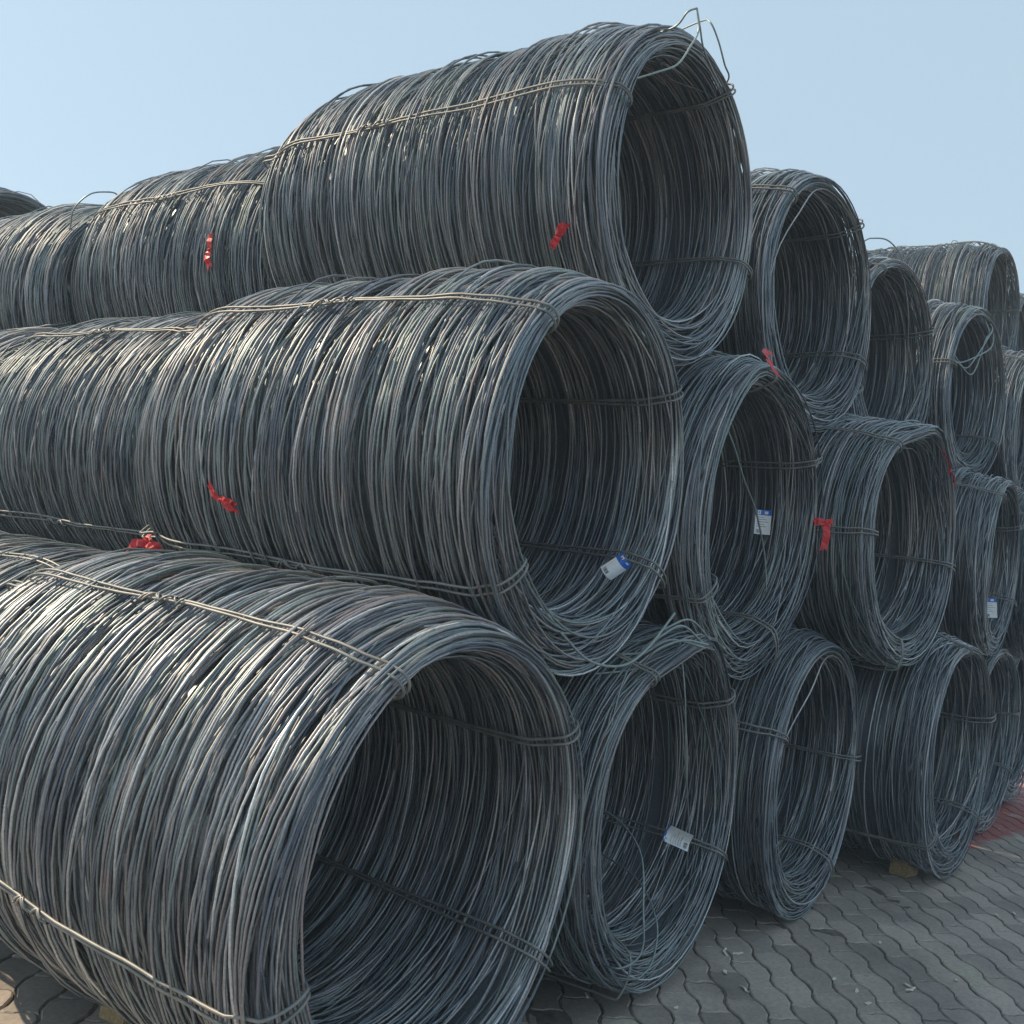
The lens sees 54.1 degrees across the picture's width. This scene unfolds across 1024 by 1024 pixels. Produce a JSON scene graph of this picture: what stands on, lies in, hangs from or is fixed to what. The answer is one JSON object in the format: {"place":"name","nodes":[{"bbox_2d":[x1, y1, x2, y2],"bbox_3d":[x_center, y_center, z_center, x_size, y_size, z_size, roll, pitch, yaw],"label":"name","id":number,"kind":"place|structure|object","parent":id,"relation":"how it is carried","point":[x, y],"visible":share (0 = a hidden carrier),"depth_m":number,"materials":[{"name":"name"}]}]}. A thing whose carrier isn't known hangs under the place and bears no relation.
{"place":"outdoors","nodes":[
{"label":"outdoors","id":0,"kind":"place"},
{"bbox_2d":[0,770,1023,1023],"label":"pavement","id":1,"kind":"structure","parent":0,"point":[780,970],"depth_m":3.89,"materials":[{"name":"concrete"}]},
{"bbox_2d":[0,531,110,597],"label":"wire coil","id":2,"kind":"object","parent":1,"relation":"on","point":[22,557],"visible":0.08,"depth_m":3.51,"materials":[{"name":"metal"}]},
{"bbox_2d":[0,311,219,553],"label":"wire coil","id":3,"kind":"object","parent":2,"relation":"on","point":[73,401],"visible":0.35,"depth_m":4.00,"materials":[{"name":"metal"}]},
{"bbox_2d":[126,533,162,551],"bbox_3d":[-1.230,0.108,3.368,0.119,0.081,0.035,7,-2,4],"label":"red ribbon","id":4,"kind":"object","parent":3,"relation":"attached to","point":[146,542],"visible":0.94,"depth_m":3.37,"materials":[{"name":"fabric"}]},
{"bbox_2d":[70,146,280,323],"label":"wire coil","id":5,"kind":"object","parent":3,"relation":"on","point":[141,250],"visible":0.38,"depth_m":4.69,"materials":[{"name":"metal"}]},
{"bbox_2d":[204,232,212,269],"bbox_3d":[-1.323,-1.137,4.373,0.050,0.174,0.025,5,-3,37],"label":"red ribbon","id":6,"kind":"object","parent":5,"relation":"attached to","point":[207,261],"visible":1,"depth_m":4.37,"materials":[{"name":"fabric"}]},
{"bbox_2d":[61,289,77,327],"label":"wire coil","id":7,"kind":"object","parent":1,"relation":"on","point":[71,310],"visible":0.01,"depth_m":6.78,"materials":[{"name":"metal"}]},
{"bbox_2d":[0,187,69,291],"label":"wire coil","id":8,"kind":"object","parent":7,"relation":"on","point":[13,203],"visible":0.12,"depth_m":7.99,"materials":[{"name":"metal"}]},
{"bbox_2d":[99,1005,134,1023],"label":"wooden block","id":9,"kind":"object","parent":1,"relation":"on","point":[108,1014],"depth_m":2.78,"materials":[{"name":"brown wood"}]},
{"bbox_2d":[0,548,583,1023],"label":"wire coil","id":10,"kind":"object","parent":1,"relation":"on","point":[232,790],"visible":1,"depth_m":2.47,"materials":[{"name":"metal"}]},
{"bbox_2d":[533,618,737,1000],"bbox_3d":[-0.078,0.932,3.803,1.701,1.268,1.272,5,-3,34],"label":"wire coil","id":11,"kind":"object","parent":1,"relation":"on","point":[652,753],"visible":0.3,"depth_m":3.66,"materials":[{"name":"metal"}]},
{"bbox_2d":[135,259,683,676],"bbox_3d":[-0.300,-0.185,3.428,1.880,1.260,1.282,5,-3,37],"label":"wire coil","id":12,"kind":"object","parent":11,"relation":"on","point":[503,446],"visible":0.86,"depth_m":3.05,"materials":[{"name":"metal"}]},
{"bbox_2d":[207,480,239,513],"bbox_3d":[-0.895,-0.047,3.104,0.144,0.092,0.027,6,-3,32],"label":"red ribbon","id":13,"kind":"object","parent":12,"relation":"attached to","point":[228,504],"visible":1,"depth_m":3.09,"materials":[{"name":"fabric"}]},
{"bbox_2d":[601,552,632,579],"bbox_3d":[0.331,0.171,3.171,0.097,0.092,0.042,7,-2,-6],"label":"card tag","id":14,"kind":"object","parent":12,"relation":"attached to","point":[613,568],"visible":1,"depth_m":3.18,"materials":[{"name":"white paper"}]},
{"bbox_2d":[663,825,693,851],"bbox_3d":[0.591,1.157,3.565,0.108,0.086,0.031,7,-2,3],"label":"card tag","id":15,"kind":"object","parent":11,"relation":"attached to","point":[677,837],"visible":1,"depth_m":3.57,"materials":[{"name":"white paper"}]},
{"bbox_2d":[627,350,822,680],"bbox_3d":[0.379,-0.042,4.423,1.630,1.304,1.270,5,-3,37],"label":"wire coil","id":16,"kind":"object","parent":11,"relation":"on","point":[731,577],"visible":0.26,"depth_m":4.22,"materials":[{"name":"metal"}]},
{"bbox_2d":[259,7,752,367],"bbox_3d":[-0.003,-1.274,4.169,1.935,1.367,1.267,5,-3,37],"label":"wire coil","id":17,"kind":"object","parent":16,"relation":"on","point":[621,148],"visible":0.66,"depth_m":3.81,"materials":[{"name":"metal"}]},
{"bbox_2d":[548,222,570,249],"bbox_3d":[0.150,-0.911,3.299,0.030,0.080,0.118,8,-3,-28],"label":"red ribbon","id":18,"kind":"object","parent":17,"relation":"attached to","point":[561,229],"visible":1,"depth_m":3.29,"materials":[{"name":"fabric"}]},
{"bbox_2d":[754,509,771,534],"bbox_3d":[1.061,0.042,4.239,0.069,0.106,0.020,7,-2,9],"label":"card tag","id":19,"kind":"object","parent":16,"relation":"hanging from","point":[764,516],"visible":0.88,"depth_m":4.24,"materials":[{"name":"white paper"}]},
{"bbox_2d":[762,348,780,378],"bbox_3d":[0.952,-0.552,3.716,0.072,0.124,0.110,7,-2,-5],"label":"red ribbon","id":20,"kind":"object","parent":16,"relation":"attached to","point":[766,352],"visible":1,"depth_m":3.69,"materials":[{"name":"fabric"}]},
{"bbox_2d":[696,618,861,919],"bbox_3d":[0.710,1.071,4.853,1.630,1.281,1.292,5,-3,36],"label":"wire coil","id":21,"kind":"object","parent":1,"relation":"on","point":[789,813],"visible":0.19,"depth_m":4.42,"materials":[{"name":"metal"}]},
{"bbox_2d":[889,855,917,877],"bbox_3d":[2.067,1.864,5.282,0.104,0.091,0.146,5,-3,44],"label":"wooden block","id":22,"kind":"object","parent":1,"relation":"on","point":[905,869],"depth_m":5.23,"materials":[{"name":"brown wood"}]},
{"bbox_2d":[824,626,995,878],"bbox_3d":[1.758,1.218,5.775,1.663,1.315,1.308,5,-3,37],"label":"wire coil","id":23,"kind":"object","parent":1,"relation":"on","point":[915,767],"visible":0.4,"depth_m":5.11,"materials":[{"name":"metal"}]},
{"bbox_2d":[777,410,955,670],"bbox_3d":[1.366,0.097,5.385,1.630,1.286,1.302,5,-3,42],"label":"wire coil","id":24,"kind":"object","parent":23,"relation":"on","point":[875,585],"visible":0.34,"depth_m":4.85,"materials":[{"name":"metal"}]},
{"bbox_2d":[686,167,870,432],"bbox_3d":[0.863,-1.052,5.188,1.630,1.262,1.254,5,-3,42],"label":"wire coil","id":25,"kind":"object","parent":24,"relation":"on","point":[798,312],"visible":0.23,"depth_m":4.99,"materials":[{"name":"metal"}]},
{"bbox_2d":[809,518,833,550],"bbox_3d":[1.342,0.099,4.354,0.108,0.147,0.024,7,-2,-8],"label":"red ribbon","id":26,"kind":"object","parent":24,"relation":"attached to","point":[826,524],"visible":1,"depth_m":4.35,"materials":[{"name":"fabric"}]},
{"bbox_2d":[822,237,935,427],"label":"wire coil","id":27,"kind":"object","parent":24,"relation":"on","point":[891,385],"visible":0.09,"depth_m":6.07,"materials":[{"name":"metal"}]},
{"bbox_2d":[941,449,955,487],"bbox_3d":[2.043,-0.200,4.655,0.118,0.187,0.062,8,-3,-26],"label":"red ribbon","id":28,"kind":"object","parent":24,"relation":"attached to","point":[949,469],"visible":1,"depth_m":4.66,"materials":[{"name":"fabric"}]},
{"bbox_2d":[957,641,1020,833],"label":"wire coil","id":29,"kind":"object","parent":1,"relation":"on","point":[1002,683],"visible":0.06,"depth_m":6.82,"materials":[{"name":"metal"}]},
{"bbox_2d":[925,467,1023,655],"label":"wire coil","id":30,"kind":"object","parent":29,"relation":"on","point":[987,513],"visible":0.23,"depth_m":5.97,"materials":[{"name":"metal"}]},
{"bbox_2d":[909,299,1006,478],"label":"wire coil","id":31,"kind":"object","parent":30,"relation":"on","point":[968,372],"visible":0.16,"depth_m":6.87,"materials":[{"name":"metal"}]},
{"bbox_2d":[987,598,996,617],"bbox_3d":[2.900,0.581,6.082,0.096,0.127,0.019,7,-2,-1],"label":"card tag","id":32,"kind":"object","parent":30,"relation":"attached to","point":[992,607],"visible":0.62,"depth_m":6.08,"materials":[{"name":"white paper"}]},
{"bbox_2d":[997,646,1023,801],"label":"wire coil","id":33,"kind":"object","parent":1,"relation":"on","point":[1018,767],"visible":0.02,"depth_m":7.92,"materials":[{"name":"metal"}]},
{"bbox_2d":[991,486,1023,659],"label":"wire coil","id":34,"kind":"object","parent":33,"relation":"on","point":[1014,638],"visible":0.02,"depth_m":6.76,"materials":[{"name":"metal"}]},
{"bbox_2d":[976,345,1023,495],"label":"wire coil","id":35,"kind":"object","parent":34,"relation":"on","point":[1008,463],"visible":0.08,"depth_m":7.13,"materials":[{"name":"metal"}]},
{"bbox_2d":[856,240,1021,353],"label":"wire coil","id":36,"kind":"object","parent":35,"relation":"on","point":[978,276],"visible":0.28,"depth_m":8.15,"materials":[{"name":"metal"}]},
{"bbox_2d":[1008,292,1023,352],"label":"wire coil","id":37,"kind":"object","parent":35,"relation":"on","point":[1020,340],"visible":0.02,"depth_m":9.60,"materials":[{"name":"metal"}]},
{"bbox_2d":[0,0,1023,295],"label":"sky","id":38,"kind":"structure","parent":0,"point":[914,108],"materials":[{"name":"blue"}]},
{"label":"wire coil","id":39,"kind":"object","parent":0,"visible":0},
{"bbox_2d":[0,327,62,366],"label":"wire coil","id":40,"kind":"object","parent":39,"relation":"on","point":[11,341],"visible":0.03,"depth_m":4.84,"materials":[{"name":"metal"}]},
{"bbox_2d":[0,191,117,332],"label":"wire coil","id":41,"kind":"object","parent":40,"relation":"on","point":[38,249],"visible":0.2,"depth_m":5.28,"materials":[{"name":"metal"}]}
]}

